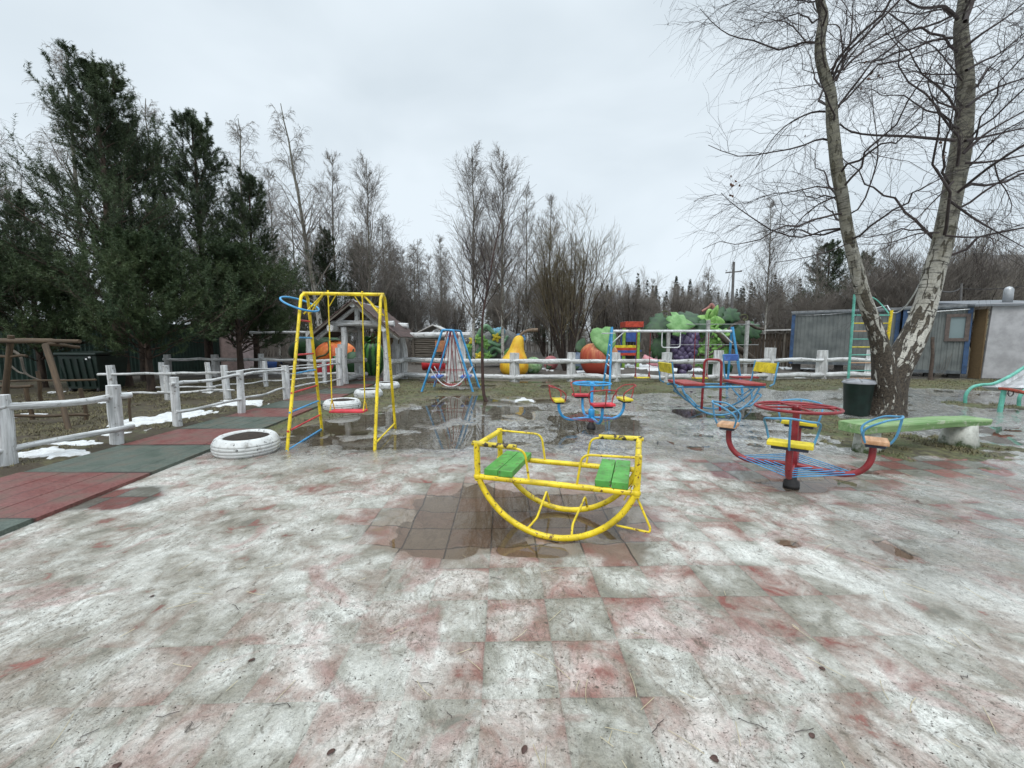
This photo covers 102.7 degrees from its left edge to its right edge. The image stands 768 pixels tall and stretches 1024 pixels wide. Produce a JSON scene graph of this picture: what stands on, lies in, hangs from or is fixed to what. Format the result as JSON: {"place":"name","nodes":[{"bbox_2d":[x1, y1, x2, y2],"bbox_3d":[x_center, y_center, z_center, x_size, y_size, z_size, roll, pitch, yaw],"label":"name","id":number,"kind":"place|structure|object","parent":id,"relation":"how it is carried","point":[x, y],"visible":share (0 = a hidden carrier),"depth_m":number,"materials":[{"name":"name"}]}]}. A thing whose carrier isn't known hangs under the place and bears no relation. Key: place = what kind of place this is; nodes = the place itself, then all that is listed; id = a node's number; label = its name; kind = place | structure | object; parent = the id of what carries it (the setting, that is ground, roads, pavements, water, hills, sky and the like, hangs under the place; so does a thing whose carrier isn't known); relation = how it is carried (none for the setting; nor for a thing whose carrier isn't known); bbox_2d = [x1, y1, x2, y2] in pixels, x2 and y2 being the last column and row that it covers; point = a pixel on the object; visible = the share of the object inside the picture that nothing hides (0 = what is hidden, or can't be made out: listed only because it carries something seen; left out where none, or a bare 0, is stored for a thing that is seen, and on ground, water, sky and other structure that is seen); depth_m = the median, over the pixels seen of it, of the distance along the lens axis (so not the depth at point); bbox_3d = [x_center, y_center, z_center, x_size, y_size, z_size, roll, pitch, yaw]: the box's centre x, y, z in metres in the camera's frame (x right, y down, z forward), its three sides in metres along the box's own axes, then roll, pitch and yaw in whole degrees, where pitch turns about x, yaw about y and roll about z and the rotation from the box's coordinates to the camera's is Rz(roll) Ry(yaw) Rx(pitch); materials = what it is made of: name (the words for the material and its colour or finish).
{"place":"outdoors","nodes":[
{"label":"outdoors","id":0,"kind":"place"},
{"bbox_2d":[0,378,382,535],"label":"path","id":1,"kind":"structure","parent":0,"point":[28,497],"depth_m":5.09,"materials":[{"name":"rubber"}]},
{"bbox_2d":[0,341,1023,767],"bbox_3d":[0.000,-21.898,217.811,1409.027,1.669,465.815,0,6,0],"label":"ground","id":2,"kind":"structure","parent":0,"point":[412,515],"depth_m":2.51,"materials":[{"name":"tile"}]},
{"bbox_2d":[0,177,61,336],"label":"pine tree","id":3,"kind":"object","parent":2,"relation":"on","point":[13,321],"visible":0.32,"depth_m":12.49,"materials":[{"name":"green plant"}]},
{"bbox_2d":[0,335,96,429],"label":"swing","id":4,"kind":"object","parent":2,"relation":"on","point":[8,356],"visible":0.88,"depth_m":8.09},
{"bbox_2d":[0,188,97,318],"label":"pine tree","id":5,"kind":"object","parent":2,"relation":"on","point":[6,208],"visible":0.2,"depth_m":17.21,"materials":[{"name":"green plant"}]},
{"bbox_2d":[0,385,134,466],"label":"log fence","id":6,"kind":"object","parent":2,"relation":"on","point":[113,397],"visible":0.88,"depth_m":5.49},
{"bbox_2d":[0,41,138,301],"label":"birch tree","id":7,"kind":"object","parent":2,"relation":"on","point":[59,66],"visible":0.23,"depth_m":19.50,"materials":[{"name":"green plant"}]},
{"bbox_2d":[0,239,159,387],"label":"pine tree","id":8,"kind":"object","parent":2,"relation":"on","point":[53,322],"visible":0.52,"depth_m":12.72,"materials":[{"name":"green plant"}]},
{"bbox_2d":[53,351,128,391],"bbox_3d":[-12.896,-0.382,12.659,1.253,1.259,1.100,0,6,0],"label":"waste container","id":9,"kind":"object","parent":2,"relation":"on","point":[83,365],"visible":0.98,"depth_m":12.25,"materials":[{"name":"plastic"}]},
{"bbox_2d":[0,38,204,386],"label":"pine tree","id":10,"kind":"object","parent":2,"relation":"on","point":[96,85],"visible":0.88,"depth_m":12.63,"materials":[{"name":"green plant"}]},
{"bbox_2d":[0,321,220,379],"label":"sheet fence","id":11,"kind":"object","parent":2,"relation":"on","point":[194,350],"visible":0.16,"depth_m":18.09,"materials":[{"name":"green metal"}]},
{"bbox_2d":[44,117,194,380],"bbox_3d":[-14.507,-5.062,15.885,4.255,9.883,4.658,-4,7,-36],"label":"pine tree","id":12,"kind":"object","parent":2,"relation":"on","point":[110,152],"visible":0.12,"depth_m":15.17,"materials":[{"name":"green plant"}]},
{"bbox_2d":[1,217,262,390],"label":"pine tree","id":13,"kind":"object","parent":2,"relation":"on","point":[127,262],"visible":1,"depth_m":11.91,"materials":[{"name":"green plant"}]},
{"bbox_2d":[97,365,234,399],"bbox_3d":[-9.025,0.050,10.701,3.321,1.093,0.325,0,6,-5],"label":"log fence","id":14,"kind":"object","parent":2,"relation":"on","point":[111,374],"visible":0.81,"depth_m":10.60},
{"bbox_2d":[127,88,206,322],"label":"birch tree","id":15,"kind":"object","parent":2,"relation":"on","point":[145,110],"visible":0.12,"depth_m":25.23,"materials":[{"name":"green plant"}]},
{"bbox_2d":[91,106,272,374],"bbox_3d":[-13.159,-5.905,17.190,5.844,11.291,5.444,-2,6,-23],"label":"pine tree","id":16,"kind":"object","parent":2,"relation":"on","point":[196,150],"visible":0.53,"depth_m":16.81,"materials":[{"name":"green plant"}]},
{"bbox_2d":[180,320,253,369],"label":"garden shed","id":17,"kind":"structure","parent":2,"relation":"on","point":[227,350],"depth_m":21.49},
{"bbox_2d":[154,218,314,377],"bbox_3d":[-11.321,-3.276,16.536,7.629,6.194,6.011,5,8,42],"label":"pine tree","id":18,"kind":"object","parent":2,"relation":"on","point":[236,253],"visible":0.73,"depth_m":16.11,"materials":[{"name":"green plant"}]},
{"bbox_2d":[178,114,296,340],"bbox_3d":[-18.040,-9.398,27.483,8.734,16.106,7.638,4,7,32],"label":"birch tree","id":19,"kind":"object","parent":2,"relation":"on","point":[240,139],"visible":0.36,"depth_m":26.91,"materials":[{"name":"grey plant"}]},
{"bbox_2d":[155,361,326,391],"bbox_3d":[-8.440,-0.219,13.273,4.808,1.092,1.131,-5,8,-42],"label":"log fence","id":20,"kind":"object","parent":2,"relation":"on","point":[210,385],"visible":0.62,"depth_m":13.16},
{"bbox_2d":[210,429,279,458],"bbox_3d":[-3.733,0.839,5.788,0.830,0.275,0.830,0,6,0],"label":"painted tyre","id":21,"kind":"object","parent":2,"relation":"on","point":[247,443],"visible":1,"depth_m":5.54,"materials":[{"name":"rubber"}]},
{"bbox_2d":[191,165,306,370],"bbox_3d":[-11.860,-5.186,19.097,4.563,9.464,4.899,-1,6,-7],"label":"pine tree","id":22,"kind":"object","parent":2,"relation":"on","point":[250,184],"visible":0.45,"depth_m":18.67,"materials":[{"name":"green plant"}]},
{"bbox_2d":[169,348,342,426],"bbox_3d":[-5.947,-0.161,10.815,0.462,1.488,7.049,0,6,0],"label":"log fence","id":23,"kind":"object","parent":2,"relation":"on","point":[175,383],"visible":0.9,"depth_m":8.71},
{"bbox_2d":[162,331,356,376],"bbox_3d":[-10.540,-1.156,17.236,8.363,2.138,0.399,0,6,2],"label":"log fence","id":24,"kind":"object","parent":2,"relation":"on","point":[215,359],"visible":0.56,"depth_m":17.18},
{"bbox_2d":[240,166,305,356],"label":"birch tree","id":25,"kind":"object","parent":2,"relation":"on","point":[273,250],"visible":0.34,"depth_m":28.99,"materials":[{"name":"grey plant"}]},
{"bbox_2d":[267,207,324,325],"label":"birch tree","id":26,"kind":"object","parent":2,"relation":"on","point":[302,316],"visible":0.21,"depth_m":32.94,"materials":[{"name":"grey plant"}]},
{"bbox_2d":[288,336,340,370],"bbox_3d":[-10.126,-1.635,21.446,3.083,1.972,1.500,0,6,0],"label":"marrow sculpture","id":27,"kind":"object","parent":2,"relation":"on","point":[302,346],"visible":0.2,"depth_m":20.84,"materials":[{"name":"paint"}]},
{"bbox_2d":[257,103,384,325],"bbox_3d":[-12.425,-9.318,26.117,8.214,16.278,6.841,0,6,0],"label":"birch tree","id":28,"kind":"object","parent":2,"relation":"on","point":[309,262],"visible":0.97,"depth_m":25.75,"materials":[{"name":"grey plant"}]},
{"bbox_2d":[289,225,352,335],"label":"pine tree","id":29,"kind":"object","parent":2,"relation":"on","point":[324,262],"visible":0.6,"depth_m":27.96,"materials":[{"name":"green plant"}]},
{"bbox_2d":[315,337,354,371],"bbox_3d":[-8.482,-1.388,19.675,2.062,1.917,2.016,0,6,0],"label":"pumpkin sculpture","id":30,"kind":"object","parent":2,"relation":"on","point":[322,351],"visible":0.41,"depth_m":19.05,"materials":[{"name":"orange paint"}]},
{"bbox_2d":[296,150,376,312],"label":"birch tree","id":31,"kind":"object","parent":2,"relation":"on","point":[333,175],"visible":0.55,"depth_m":29.73,"materials":[{"name":"grey plant"}]},
{"bbox_2d":[279,290,396,450],"bbox_3d":[-2.837,-0.244,6.543,1.620,2.486,1.666,0,6,-4],"label":"single swing","id":32,"kind":"object","parent":2,"relation":"on","point":[311,337],"visible":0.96,"depth_m":6.52,"materials":[{"name":"yellow paint"}]},
{"bbox_2d":[323,397,360,410],"bbox_3d":[-3.899,0.466,9.435,0.820,0.240,0.820,0,6,0],"label":"painted tyre","id":33,"kind":"object","parent":2,"relation":"on","point":[347,403],"visible":0.84,"depth_m":9.16,"materials":[{"name":"rubber"}]},
{"bbox_2d":[307,299,413,383],"bbox_3d":[-5.503,-1.523,15.701,3.234,3.106,3.006,0,6,0],"label":"playhouse","id":34,"kind":"object","parent":2,"relation":"on","point":[345,319],"visible":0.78,"depth_m":14.73,"materials":[{"name":"grey wood"}]},
{"bbox_2d":[339,240,398,346],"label":"pine tree","id":35,"kind":"object","parent":2,"relation":"on","point":[358,298],"visible":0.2,"depth_m":30.03,"materials":[{"name":"green plant"}]},
{"bbox_2d":[324,150,414,335],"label":"birch tree","id":36,"kind":"object","parent":2,"relation":"on","point":[361,247],"visible":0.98,"depth_m":27.90,"materials":[{"name":"grey plant"}]},
{"bbox_2d":[362,336,383,375],"bbox_3d":[-6.229,-1.265,18.368,0.997,2.008,0.997,0,6,0],"label":"watermelon sculpture","id":37,"kind":"object","parent":2,"relation":"on","point":[370,352],"visible":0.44,"depth_m":17.99,"materials":[{"name":"paint"}]},
{"bbox_2d":[354,213,421,329],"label":"birch tree","id":38,"kind":"object","parent":2,"relation":"on","point":[390,290],"visible":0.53,"depth_m":31.98,"materials":[{"name":"grey plant"}]},
{"bbox_2d":[375,246,426,323],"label":"birch tree","id":39,"kind":"object","parent":2,"relation":"on","point":[401,306],"visible":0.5,"depth_m":33.07,"materials":[{"name":"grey plant"}]},
{"bbox_2d":[387,244,437,332],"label":"birch tree","id":40,"kind":"object","parent":2,"relation":"on","point":[420,279],"visible":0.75,"depth_m":34.55,"materials":[{"name":"grey plant"}]},
{"bbox_2d":[402,239,444,330],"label":"birch tree","id":41,"kind":"object","parent":2,"relation":"on","point":[418,249],"visible":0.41,"depth_m":36.85,"materials":[{"name":"grey plant"}]},
{"bbox_2d":[411,324,454,363],"bbox_3d":[-5.126,-2.720,27.969,3.426,2.711,2.900,0,6,0],"label":"log hut","id":42,"kind":"object","parent":2,"relation":"on","point":[422,347],"visible":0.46,"depth_m":26.83,"materials":[{"name":"brown wood"}]},
{"bbox_2d":[429,255,455,329],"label":"birch tree","id":43,"kind":"object","parent":2,"relation":"on","point":[439,317],"visible":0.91,"depth_m":35.47,"materials":[{"name":"grey plant"}]},
{"bbox_2d":[423,234,466,309],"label":"birch tree","id":44,"kind":"object","parent":2,"relation":"on","point":[437,250],"visible":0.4,"depth_m":44.82,"materials":[{"name":"grey plant"}]},
{"bbox_2d":[425,290,481,331],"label":"thicket","id":45,"kind":"object","parent":2,"relation":"on","point":[457,320],"visible":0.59,"depth_m":39.65,"materials":[{"name":"brown plant"}]},
{"bbox_2d":[427,140,514,370],"bbox_3d":[-2.311,-6.310,20.618,5.066,11.384,5.028,-4,7,-31],"label":"birch tree","id":46,"kind":"object","parent":2,"relation":"on","point":[475,207],"visible":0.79,"depth_m":20.04,"materials":[{"name":"grey plant"}]},
{"bbox_2d":[466,324,516,358],"bbox_3d":[-1.071,-2.429,24.893,3.421,2.392,2.241,0,6,0],"label":"green creature sculpture","id":47,"kind":"object","parent":2,"relation":"on","point":[492,342],"visible":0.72,"depth_m":24.16,"materials":[{"name":"paint"}]},
{"bbox_2d":[450,174,538,401],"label":"young tree","id":48,"kind":"object","parent":2,"relation":"on","point":[482,324],"visible":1,"depth_m":10.52,"materials":[{"name":"brown plant"}]},
{"bbox_2d":[453,142,556,372],"bbox_3d":[-0.302,-5.880,19.119,5.185,10.841,5.310,1,6,12],"label":"birch tree","id":49,"kind":"object","parent":2,"relation":"on","point":[502,296],"visible":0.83,"depth_m":19.27,"materials":[{"name":"grey plant"}]},
{"bbox_2d":[472,269,542,334],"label":"thicket","id":50,"kind":"object","parent":2,"relation":"on","point":[495,319],"visible":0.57,"depth_m":34.95,"materials":[{"name":"brown plant"}]},
{"bbox_2d":[1,378,1018,468],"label":"dead grass","id":51,"kind":"structure","parent":2,"relation":"on","point":[60,433],"depth_m":10.43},
{"bbox_2d":[500,328,537,374],"bbox_3d":[0.306,-1.483,18.848,1.746,2.162,1.326,0,6,0],"label":"pear sculpture","id":52,"kind":"object","parent":2,"relation":"on","point":[517,345],"visible":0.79,"depth_m":18.55,"materials":[{"name":"yellow paint"}]},
{"bbox_2d":[27,449,1011,767],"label":"soil crumbs","id":53,"kind":"object","parent":2,"relation":"on","point":[545,709],"visible":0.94,"depth_m":1.75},
{"bbox_2d":[50,472,996,767],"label":"straw litter","id":54,"kind":"object","parent":2,"relation":"on","point":[630,674],"visible":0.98,"depth_m":1.86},
{"bbox_2d":[504,186,549,355],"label":"birch tree","id":55,"kind":"object","parent":2,"relation":"on","point":[525,307],"visible":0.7,"depth_m":23.33,"materials":[{"name":"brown plant"}]},
{"bbox_2d":[510,276,582,356],"bbox_3d":[4.118,-6.824,39.637,7.936,8.526,7.794,5,8,38],"label":"thicket","id":56,"kind":"object","parent":2,"relation":"on","point":[536,320],"visible":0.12,"depth_m":39.45,"materials":[{"name":"brown plant"}]},
{"bbox_2d":[527,192,575,355],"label":"birch tree","id":57,"kind":"object","parent":2,"relation":"on","point":[548,324],"visible":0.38,"depth_m":26.15,"materials":[{"name":"brown plant"}]},
{"bbox_2d":[471,428,650,541],"bbox_3d":[0.432,0.832,3.454,1.407,0.756,0.640,2,6,18],"label":"half moon rocker","id":58,"kind":"object","parent":2,"relation":"on","point":[614,478],"visible":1,"depth_m":3.30,"materials":[{"name":"yellow paint"}]},
{"bbox_2d":[506,193,637,370],"bbox_3d":[2.976,-5.349,21.208,6.699,9.387,5.691,0,6,0],"label":"willow clump","id":59,"kind":"object","parent":2,"relation":"on","point":[558,276],"visible":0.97,"depth_m":20.89,"materials":[{"name":"brown plant"}]},
{"bbox_2d":[575,327,617,374],"bbox_3d":[4.025,-1.515,18.861,1.728,2.216,1.809,-4,7,-34],"label":"apple sculpture","id":60,"kind":"object","parent":2,"relation":"on","point":[597,348],"visible":0.64,"depth_m":18.21,"materials":[{"name":"paint"}]},
{"bbox_2d":[225,316,987,363],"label":"undergrowth","id":61,"kind":"object","parent":2,"relation":"on","point":[274,350],"visible":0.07,"depth_m":36.07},
{"bbox_2d":[566,268,652,342],"bbox_3d":[6.946,-5.490,31.931,6.944,7.460,6.819,-3,6,-23],"label":"thicket","id":62,"kind":"object","parent":2,"relation":"on","point":[606,322],"visible":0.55,"depth_m":31.41,"materials":[{"name":"brown plant"}]},
{"bbox_2d":[389,332,870,382],"bbox_3d":[4.853,-1.007,16.139,20.107,2.080,1.724,0,6,0],"label":"log fence","id":63,"kind":"object","parent":2,"relation":"on","point":[822,360],"visible":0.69,"depth_m":15.79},
{"bbox_2d":[594,267,666,358],"bbox_3d":[8.307,-5.028,29.199,5.750,7.105,5.648,0,6,0],"label":"thicket","id":64,"kind":"object","parent":2,"relation":"on","point":[631,306],"visible":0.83,"depth_m":28.65,"materials":[{"name":"brown plant"}]},
{"bbox_2d":[352,273,910,346],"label":"distant forest","id":65,"kind":"object","parent":2,"relation":"on","point":[478,322],"visible":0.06,"depth_m":72.86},
{"bbox_2d":[615,321,660,367],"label":"play tower","id":66,"kind":"structure","parent":2,"relation":"on","point":[623,348],"depth_m":23.80,"materials":[{"name":"green paint"}]},
{"bbox_2d":[602,327,743,392],"bbox_3d":[4.856,-0.730,12.659,4.290,2.050,0.947,0,6,-1],"label":"double swing","id":67,"kind":"object","parent":2,"relation":"on","point":[611,333],"visible":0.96,"depth_m":12.49,"materials":[{"name":"white metal"}]},
{"bbox_2d":[636,271,712,359],"bbox_3d":[12.599,-5.266,31.485,6.495,7.105,6.613,-3,7,-30],"label":"thicket","id":68,"kind":"object","parent":2,"relation":"on","point":[683,301],"visible":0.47,"depth_m":31.08,"materials":[{"name":"brown plant"}]},
{"bbox_2d":[688,266,728,337],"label":"tree","id":69,"kind":"object","parent":2,"relation":"on","point":[713,279],"visible":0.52,"depth_m":33.39,"materials":[{"name":"grey plant"}]},
{"bbox_2d":[666,320,758,374],"bbox_3d":[8.805,-1.563,18.022,4.000,2.479,0.157,0,6,0],"label":"vine trellis","id":70,"kind":"object","parent":2,"relation":"on","point":[746,341],"visible":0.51,"depth_m":17.96,"materials":[{"name":"grey wood"}]},
{"bbox_2d":[643,311,764,373],"bbox_3d":[8.725,-1.841,18.642,5.613,3.038,1.444,-1,6,-7],"label":"grape sculpture","id":71,"kind":"object","parent":70,"relation":"attached to","point":[686,320],"visible":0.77,"depth_m":18.33,"materials":[{"name":"purple paint"}]},
{"bbox_2d":[657,358,778,415],"bbox_3d":[4.485,0.037,8.893,2.419,1.185,1.170,0,6,0],"label":"boat rocker","id":72,"kind":"object","parent":2,"relation":"on","point":[765,367],"visible":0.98,"depth_m":8.73,"materials":[{"name":"blue paint"}]},
{"bbox_2d":[422,382,1018,417],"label":"puddle water","id":73,"kind":"structure","parent":2,"relation":"on","point":[474,385],"depth_m":12.62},
{"bbox_2d":[421,329,479,391],"bbox_3d":[-1.941,-0.745,13.107,1.753,1.990,1.416,0,6,0],"label":"gondola swing","id":74,"kind":"object","parent":73,"relation":"on","point":[463,376],"visible":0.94,"depth_m":12.81,"materials":[{"name":"blue paint"}]},
{"bbox_2d":[548,380,635,429],"bbox_3d":[1.450,0.395,7.461,1.320,0.870,1.345,5,8,38],"label":"four seat carousel","id":75,"kind":"object","parent":73,"relation":"on","point":[591,417],"visible":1,"depth_m":7.42,"materials":[{"name":"blue paint"}]},
{"bbox_2d":[695,303,761,374],"bbox_3d":[9.892,-1.933,18.930,3.426,3.547,0.925,-2,6,-16],"label":"hop flower sculpture","id":76,"kind":"object","parent":2,"relation":"on","point":[722,318],"visible":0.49,"depth_m":18.79,"materials":[{"name":"green paint"}]},
{"bbox_2d":[705,275,768,354],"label":"thicket","id":77,"kind":"object","parent":2,"relation":"on","point":[737,305],"visible":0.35,"depth_m":38.90,"materials":[{"name":"brown plant"}]},
{"bbox_2d":[722,354,758,401],"bbox_3d":[5.961,-0.165,10.668,0.750,1.210,0.584,0,6,0],"label":"spring seat","id":78,"kind":"object","parent":2,"relation":"on","point":[730,357],"visible":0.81,"depth_m":10.84,"materials":[{"name":"red paint"}]},
{"bbox_2d":[740,329,791,366],"bbox_3d":[15.057,-2.123,24.411,4.602,2.322,0.500,0,6,0],"label":"picket fence","id":79,"kind":"object","parent":2,"relation":"on","point":[784,340],"visible":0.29,"depth_m":24.37,"materials":[{"name":"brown wood"}]},
{"bbox_2d":[736,196,804,350],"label":"birch tree","id":80,"kind":"object","parent":2,"relation":"on","point":[767,296],"visible":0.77,"depth_m":29.19,"materials":[{"name":"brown plant"}]},
{"bbox_2d":[741,273,813,356],"bbox_3d":[22.974,-5.866,35.547,6.944,7.460,6.819,6,8,45],"label":"thicket","id":81,"kind":"object","parent":2,"relation":"on","point":[775,312],"visible":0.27,"depth_m":34.97,"materials":[{"name":"brown plant"}]},
{"bbox_2d":[711,399,904,489],"bbox_3d":[3.058,0.681,4.442,1.362,0.925,1.304,-1,6,-9],"label":"four seat carousel","id":82,"kind":"object","parent":2,"relation":"on","point":[793,445],"visible":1,"depth_m":4.28,"materials":[{"name":"red paint"}]},
{"bbox_2d":[779,238,852,310],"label":"pine tree","id":83,"kind":"object","parent":2,"relation":"on","point":[839,262],"visible":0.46,"depth_m":34.81,"materials":[{"name":"green plant"}]},
{"bbox_2d":[785,236,849,319],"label":"tree","id":84,"kind":"object","parent":2,"relation":"on","point":[824,305],"visible":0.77,"depth_m":30.29,"materials":[{"name":"brown plant"}]},
{"bbox_2d":[786,273,858,322],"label":"thicket","id":85,"kind":"object","parent":2,"relation":"on","point":[838,299],"visible":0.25,"depth_m":31.34,"materials":[{"name":"brown plant"}]},
{"bbox_2d":[649,0,1023,417],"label":"forked birch","id":86,"kind":"object","parent":2,"relation":"on","point":[893,367],"visible":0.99,"depth_m":7.89,"materials":[{"name":"grey plant"}]},
{"bbox_2d":[789,307,901,371],"bbox_3d":[16.514,-2.122,20.629,4.111,3.070,2.540,4,7,37],"label":"site cabin","id":87,"kind":"object","parent":2,"relation":"on","point":[812,333],"visible":0.61,"depth_m":19.91,"materials":[{"name":"metal"}]},
{"bbox_2d":[842,378,876,416],"bbox_3d":[7.279,0.269,8.627,0.570,0.778,0.570,0,6,0],"label":"litter bin","id":88,"kind":"object","parent":2,"relation":"on","point":[857,396],"visible":0.99,"depth_m":8.46,"materials":[{"name":"green plastic"}]},
{"bbox_2d":[847,294,892,378],"bbox_3d":[11.038,-1.241,12.763,1.254,3.130,0.321,0,6,0],"label":"climbing ladder","id":89,"kind":"object","parent":2,"relation":"on","point":[889,323],"visible":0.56,"depth_m":12.59,"materials":[{"name":"metal"}]},
{"bbox_2d":[871,219,914,307],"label":"tree","id":90,"kind":"object","parent":2,"relation":"on","point":[890,240],"visible":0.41,"depth_m":29.07,"materials":[{"name":"grey plant"}]},
{"bbox_2d":[824,242,975,308],"bbox_3d":[27.537,-5.978,29.800,8.266,8.881,8.118,3,7,30],"label":"thicket","id":91,"kind":"object","parent":2,"relation":"on","point":[879,291],"visible":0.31,"depth_m":28.73,"materials":[{"name":"brown plant"}]},
{"bbox_2d":[838,416,992,453],"bbox_3d":[5.851,0.746,5.957,2.325,0.484,0.456,-1,6,-10],"label":"plank bench","id":92,"kind":"object","parent":2,"relation":"on","point":[960,431],"visible":0.79,"depth_m":5.85,"materials":[{"name":"green paint"}]},
{"bbox_2d":[844,228,1021,307],"bbox_3d":[28.004,-6.284,29.335,8.768,9.591,8.928,2,6,23],"label":"thicket","id":93,"kind":"object","parent":2,"relation":"on","point":[944,296],"visible":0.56,"depth_m":27.62,"materials":[{"name":"brown plant"}]},
{"bbox_2d":[899,304,974,377],"bbox_3d":[18.816,-1.904,18.444,2.154,3.090,2.576,5,8,39],"label":"site cabin","id":94,"kind":"object","parent":2,"relation":"on","point":[951,329],"visible":0.56,"depth_m":17.26,"materials":[{"name":"metal"}]},
{"bbox_2d":[944,313,971,340],"bbox_3d":[18.563,-2.350,17.073,0.700,1.130,0.085,5,8,39],"label":"window","id":95,"kind":"structure","parent":94,"relation":"in","point":[957,326],"depth_m":17.07,"materials":[{"name":"grey"}]},
{"bbox_2d":[928,337,951,379],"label":"bare stem","id":96,"kind":"object","parent":2,"relation":"on","point":[931,364],"visible":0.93,"depth_m":16.15,"materials":[{"name":"brown plant"}]},
{"bbox_2d":[870,209,1023,338],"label":"thicket","id":97,"kind":"object","parent":2,"relation":"on","point":[992,280],"visible":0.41,"depth_m":27.22,"materials":[{"name":"brown plant"}]},
{"bbox_2d":[917,231,1023,348],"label":"thicket","id":98,"kind":"object","parent":2,"relation":"on","point":[1013,284],"visible":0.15,"depth_m":31.26,"materials":[{"name":"brown plant"}]},
{"bbox_2d":[939,286,1023,378],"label":"panel shed","id":99,"kind":"structure","parent":2,"relation":"on","point":[1002,351],"depth_m":16.45,"materials":[{"name":"metal"}]},
{"bbox_2d":[963,366,1023,405],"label":"slide","id":100,"kind":"object","parent":2,"relation":"on","point":[1016,379],"visible":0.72,"depth_m":10.12,"materials":[{"name":"teal paint"}]},
{"bbox_2d":[0,0,1023,340],"label":"sky","id":101,"kind":"structure","parent":0,"point":[574,89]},
{"bbox_2d":[554,239,599,351],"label":"tree","id":102,"kind":"object","parent":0,"point":[580,290],"visible":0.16,"depth_m":35.02,"materials":[{"name":"brown plant"}]},
{"bbox_2d":[761,280,793,347],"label":"tree","id":103,"kind":"object","parent":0,"point":[776,320],"visible":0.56,"depth_m":32.42,"materials":[{"name":"brown plant"}]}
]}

